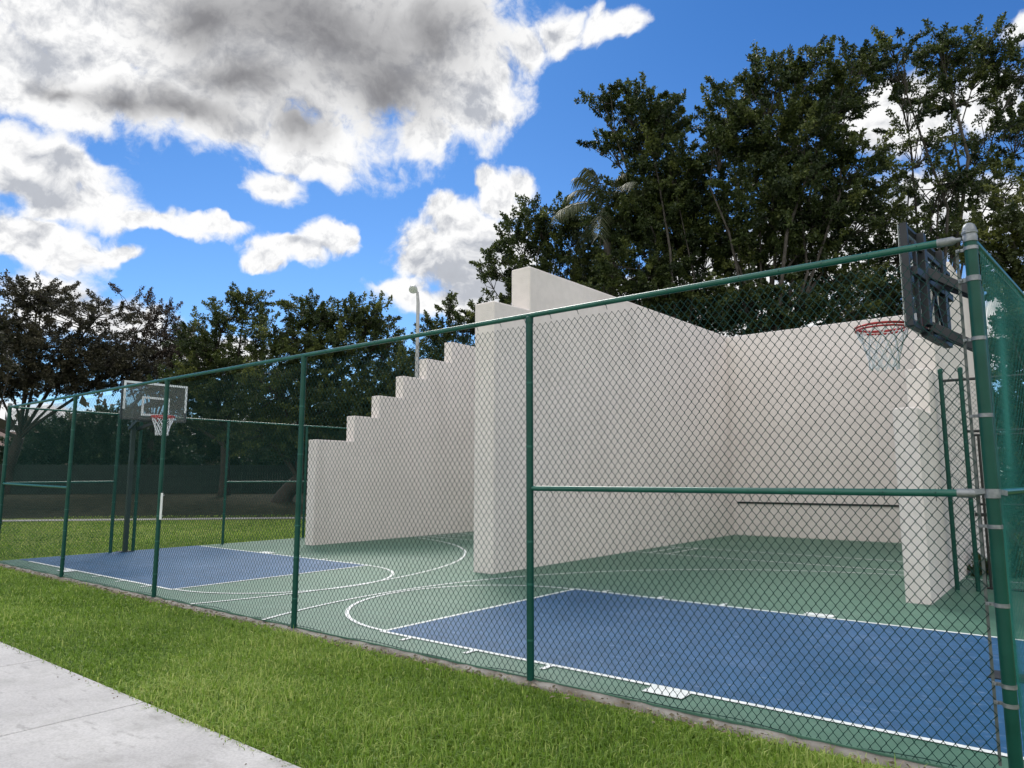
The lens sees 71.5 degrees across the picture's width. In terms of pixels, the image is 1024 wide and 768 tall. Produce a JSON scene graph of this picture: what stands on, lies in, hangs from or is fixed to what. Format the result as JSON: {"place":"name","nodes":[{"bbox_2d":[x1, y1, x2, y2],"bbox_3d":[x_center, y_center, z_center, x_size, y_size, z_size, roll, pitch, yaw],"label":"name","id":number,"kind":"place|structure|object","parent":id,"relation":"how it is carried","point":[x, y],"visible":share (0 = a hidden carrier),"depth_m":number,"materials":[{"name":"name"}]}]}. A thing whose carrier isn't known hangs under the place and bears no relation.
{"place":"outdoors","nodes":[
{"label":"outdoors","id":0,"kind":"place"},
{"bbox_2d":[0,432,94,464],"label":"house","id":1,"kind":"structure","parent":0,"point":[2,434],"depth_m":57.28,"materials":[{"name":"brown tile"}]},
{"bbox_2d":[2,517,293,520],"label":"path","id":2,"kind":"structure","parent":0,"point":[154,518],"depth_m":28.62,"materials":[{"name":"concrete"}]},
{"bbox_2d":[0,642,300,767],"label":"sidewalk","id":3,"kind":"structure","parent":0,"point":[52,716],"depth_m":4.65,"materials":[{"name":"concrete"}]},
{"bbox_2d":[126,445,277,489],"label":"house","id":4,"kind":"structure","parent":0,"point":[213,462],"depth_m":57.98,"materials":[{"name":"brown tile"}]},
{"bbox_2d":[0,531,1023,767],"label":"court","id":5,"kind":"object","parent":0,"point":[956,673],"visible":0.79,"depth_m":8.25,"materials":[{"name":"green paint"}]},
{"bbox_2d":[115,380,187,551],"bbox_3d":[-8.063,1.870,15.636,1.400,3.750,1.422,1,-8,-7],"label":"basketball hoop","id":6,"kind":"object","parent":5,"relation":"on","point":[133,427],"visible":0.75,"depth_m":15.89,"materials":[{"name":"grey plastic"}]},
{"bbox_2d":[305,342,474,544],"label":"stepped wall","id":7,"kind":"structure","parent":5,"relation":"on","point":[410,456],"depth_m":19.96,"materials":[{"name":"paint"}]},
{"bbox_2d":[473,266,733,573],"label":"wall","id":8,"kind":"structure","parent":5,"relation":"on","point":[535,290],"depth_m":15.07,"materials":[{"name":"paint"}]},
{"bbox_2d":[726,313,920,542],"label":"back wall","id":9,"kind":"structure","parent":5,"relation":"on","point":[856,450],"depth_m":19.54,"materials":[{"name":"paint"}]},
{"bbox_2d":[854,222,1023,681],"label":"basketball hoop","id":10,"kind":"object","parent":5,"relation":"on","point":[906,234],"visible":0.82,"depth_m":6.26,"materials":[{"name":"grey plastic"}]},
{"bbox_2d":[892,262,988,604],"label":"stepped wall","id":11,"kind":"structure","parent":5,"relation":"on","point":[936,575],"depth_m":10.53,"materials":[{"name":"paint"}]},
{"bbox_2d":[937,367,1023,591],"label":"gate fence","id":12,"kind":"object","parent":5,"relation":"on","point":[968,476],"visible":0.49,"depth_m":10.50,"materials":[{"name":"green metal"}]},
{"bbox_2d":[977,242,1023,748],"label":"chain link fence","id":13,"kind":"object","parent":5,"relation":"on","point":[986,256],"visible":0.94,"depth_m":4.46,"materials":[{"name":"green metal"}]},
{"bbox_2d":[0,489,1023,767],"bbox_3d":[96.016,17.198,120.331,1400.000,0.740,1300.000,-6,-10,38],"label":"ground","id":14,"kind":"structure","parent":0,"point":[148,505],"depth_m":29.22,"materials":[{"name":"green plant"}]},
{"bbox_2d":[0,307,22,524],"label":"oak tree","id":15,"kind":"object","parent":14,"relation":"on","point":[4,340],"visible":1,"depth_m":26.45,"materials":[{"name":"green plant"}]},
{"bbox_2d":[0,415,84,464],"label":"shrub","id":16,"kind":"object","parent":14,"relation":"on","point":[2,440],"visible":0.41,"depth_m":46.13,"materials":[{"name":"green plant"}]},
{"bbox_2d":[0,268,171,493],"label":"oak tree","id":17,"kind":"object","parent":14,"relation":"on","point":[73,375],"visible":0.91,"depth_m":41.09,"materials":[{"name":"green plant"}]},
{"bbox_2d":[49,409,143,464],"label":"shrub","id":18,"kind":"object","parent":14,"relation":"on","point":[84,447],"visible":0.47,"depth_m":46.45,"materials":[{"name":"green plant"}]},
{"bbox_2d":[42,399,173,463],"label":"tree","id":19,"kind":"object","parent":14,"relation":"on","point":[113,411],"visible":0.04,"depth_m":53.74,"materials":[{"name":"green plant"}]},
{"bbox_2d":[73,282,226,481],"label":"thin oak tree","id":20,"kind":"object","parent":14,"relation":"on","point":[163,336],"visible":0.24,"depth_m":45.29,"materials":[{"name":"green plant"}]},
{"bbox_2d":[0,464,307,493],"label":"wooden fence","id":21,"kind":"object","parent":14,"relation":"on","point":[110,473],"visible":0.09,"depth_m":42.76,"materials":[{"name":"brown wood"}]},
{"bbox_2d":[101,424,206,464],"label":"shrub","id":22,"kind":"object","parent":14,"relation":"on","point":[167,451],"visible":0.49,"depth_m":46.04,"materials":[{"name":"green plant"}]},
{"bbox_2d":[0,407,345,557],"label":"chain link fence","id":23,"kind":"object","parent":14,"relation":"on","point":[138,476],"visible":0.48,"depth_m":16.43,"materials":[{"name":"green metal"}]},
{"bbox_2d":[135,281,282,495],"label":"oak tree","id":24,"kind":"object","parent":14,"relation":"on","point":[211,359],"visible":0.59,"depth_m":40.10,"materials":[{"name":"green plant"}]},
{"bbox_2d":[160,398,274,464],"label":"tree","id":25,"kind":"object","parent":14,"relation":"on","point":[204,443],"visible":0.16,"depth_m":51.72,"materials":[{"name":"green plant"}]},
{"bbox_2d":[241,395,305,464],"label":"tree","id":26,"kind":"object","parent":14,"relation":"on","point":[279,415],"visible":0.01,"depth_m":53.81,"materials":[{"name":"green plant"}]},
{"bbox_2d":[212,288,408,501],"bbox_3d":[-10.014,0.722,37.926,11.651,11.821,6.535,-1,-8,9],"label":"oak tree","id":27,"kind":"object","parent":14,"relation":"on","point":[322,318],"visible":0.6,"depth_m":37.08,"materials":[{"name":"green plant"}]},
{"bbox_2d":[409,284,419,377],"bbox_3d":[-3.818,0.638,27.333,0.425,9.243,0.380,-2,-8,17],"label":"floodlight post","id":28,"kind":"object","parent":14,"relation":"on","point":[413,288],"visible":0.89,"depth_m":27.75,"materials":[{"name":"grey metal"}]},
{"bbox_2d":[366,290,489,416],"bbox_3d":[-4.263,0.852,34.734,5.904,11.207,5.254,-6,-10,38],"label":"oak tree","id":29,"kind":"object","parent":14,"relation":"on","point":[450,311],"visible":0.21,"depth_m":35.14,"materials":[{"name":"green plant"}]},
{"bbox_2d":[0,564,925,767],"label":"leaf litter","id":30,"kind":"object","parent":14,"relation":"on","point":[584,696],"visible":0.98,"depth_m":6.06,"materials":[{"name":"plant"}]},
{"bbox_2d":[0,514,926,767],"bbox_3d":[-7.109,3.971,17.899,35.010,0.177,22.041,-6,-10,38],"label":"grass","id":31,"kind":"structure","parent":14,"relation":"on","point":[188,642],"depth_m":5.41,"materials":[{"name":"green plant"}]},
{"bbox_2d":[0,563,938,767],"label":"court edge","id":32,"kind":"object","parent":14,"relation":"on","point":[695,718],"visible":0.33,"depth_m":5.42,"materials":[{"name":"concrete"}]},
{"bbox_2d":[0,392,1021,471],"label":"treeline","id":33,"kind":"object","parent":14,"relation":"on","point":[2,423],"depth_m":116.22,"materials":[{"name":"green plant"}]},
{"bbox_2d":[0,223,1023,767],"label":"chain link fence","id":34,"kind":"object","parent":14,"relation":"on","point":[990,491],"visible":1,"depth_m":5.52,"materials":[{"name":"green metal"}]},
{"bbox_2d":[159,493,163,519],"bbox_3d":[-4.949,1.728,10.048,0.044,0.370,0.096,1,-8,-8],"label":"sign plate","id":35,"kind":"object","parent":34,"relation":"attached to","point":[161,504],"visible":1,"depth_m":10.02,"materials":[{"name":"metal"}]},
{"bbox_2d":[469,190,628,304],"bbox_3d":[2.117,-1.509,34.456,8.157,15.924,4.860,2,-8,-17],"label":"broadleaf tree","id":36,"kind":"object","parent":14,"relation":"on","point":[540,235],"visible":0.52,"depth_m":34.65,"materials":[{"name":"green plant"}]},
{"bbox_2d":[546,167,682,296],"bbox_3d":[3.986,-1.867,30.430,5.444,15.478,6.074,4,-8,-25],"label":"palm tree","id":37,"kind":"object","parent":14,"relation":"on","point":[586,173],"visible":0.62,"depth_m":30.93,"materials":[{"name":"green plant"}]},
{"bbox_2d":[574,71,761,336],"bbox_3d":[6.821,-3.757,30.767,8.369,19.568,5.827,-1,-8,9],"label":"broadleaf tree","id":38,"kind":"object","parent":14,"relation":"on","point":[682,206],"visible":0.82,"depth_m":30.13,"materials":[{"name":"green plant"}]},
{"bbox_2d":[684,34,923,335],"bbox_3d":[12.069,-4.281,28.590,10.001,20.038,5.926,0,-8,0],"label":"broadleaf tree","id":39,"kind":"object","parent":14,"relation":"on","point":[794,211],"visible":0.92,"depth_m":28.34,"materials":[{"name":"green plant"}]},
{"bbox_2d":[824,11,1023,323],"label":"broadleaf tree","id":40,"kind":"object","parent":14,"relation":"on","point":[962,181],"visible":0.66,"depth_m":30.39,"materials":[{"name":"green plant"}]},
{"bbox_2d":[947,176,1023,396],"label":"broadleaf tree","id":41,"kind":"object","parent":14,"relation":"on","point":[1003,255],"visible":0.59,"depth_m":18.78,"materials":[{"name":"green plant"}]},
{"bbox_2d":[967,530,1023,577],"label":"shrub","id":42,"kind":"object","parent":14,"relation":"on","point":[1011,568],"visible":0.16,"depth_m":11.88,"materials":[{"name":"green plant"}]},
{"bbox_2d":[987,307,1023,529],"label":"broadleaf tree","id":43,"kind":"object","parent":14,"relation":"on","point":[1003,468],"visible":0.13,"depth_m":23.31,"materials":[{"name":"green plant"}]},
{"bbox_2d":[0,0,1023,478],"label":"sky","id":44,"kind":"structure","parent":0,"point":[184,150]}
]}

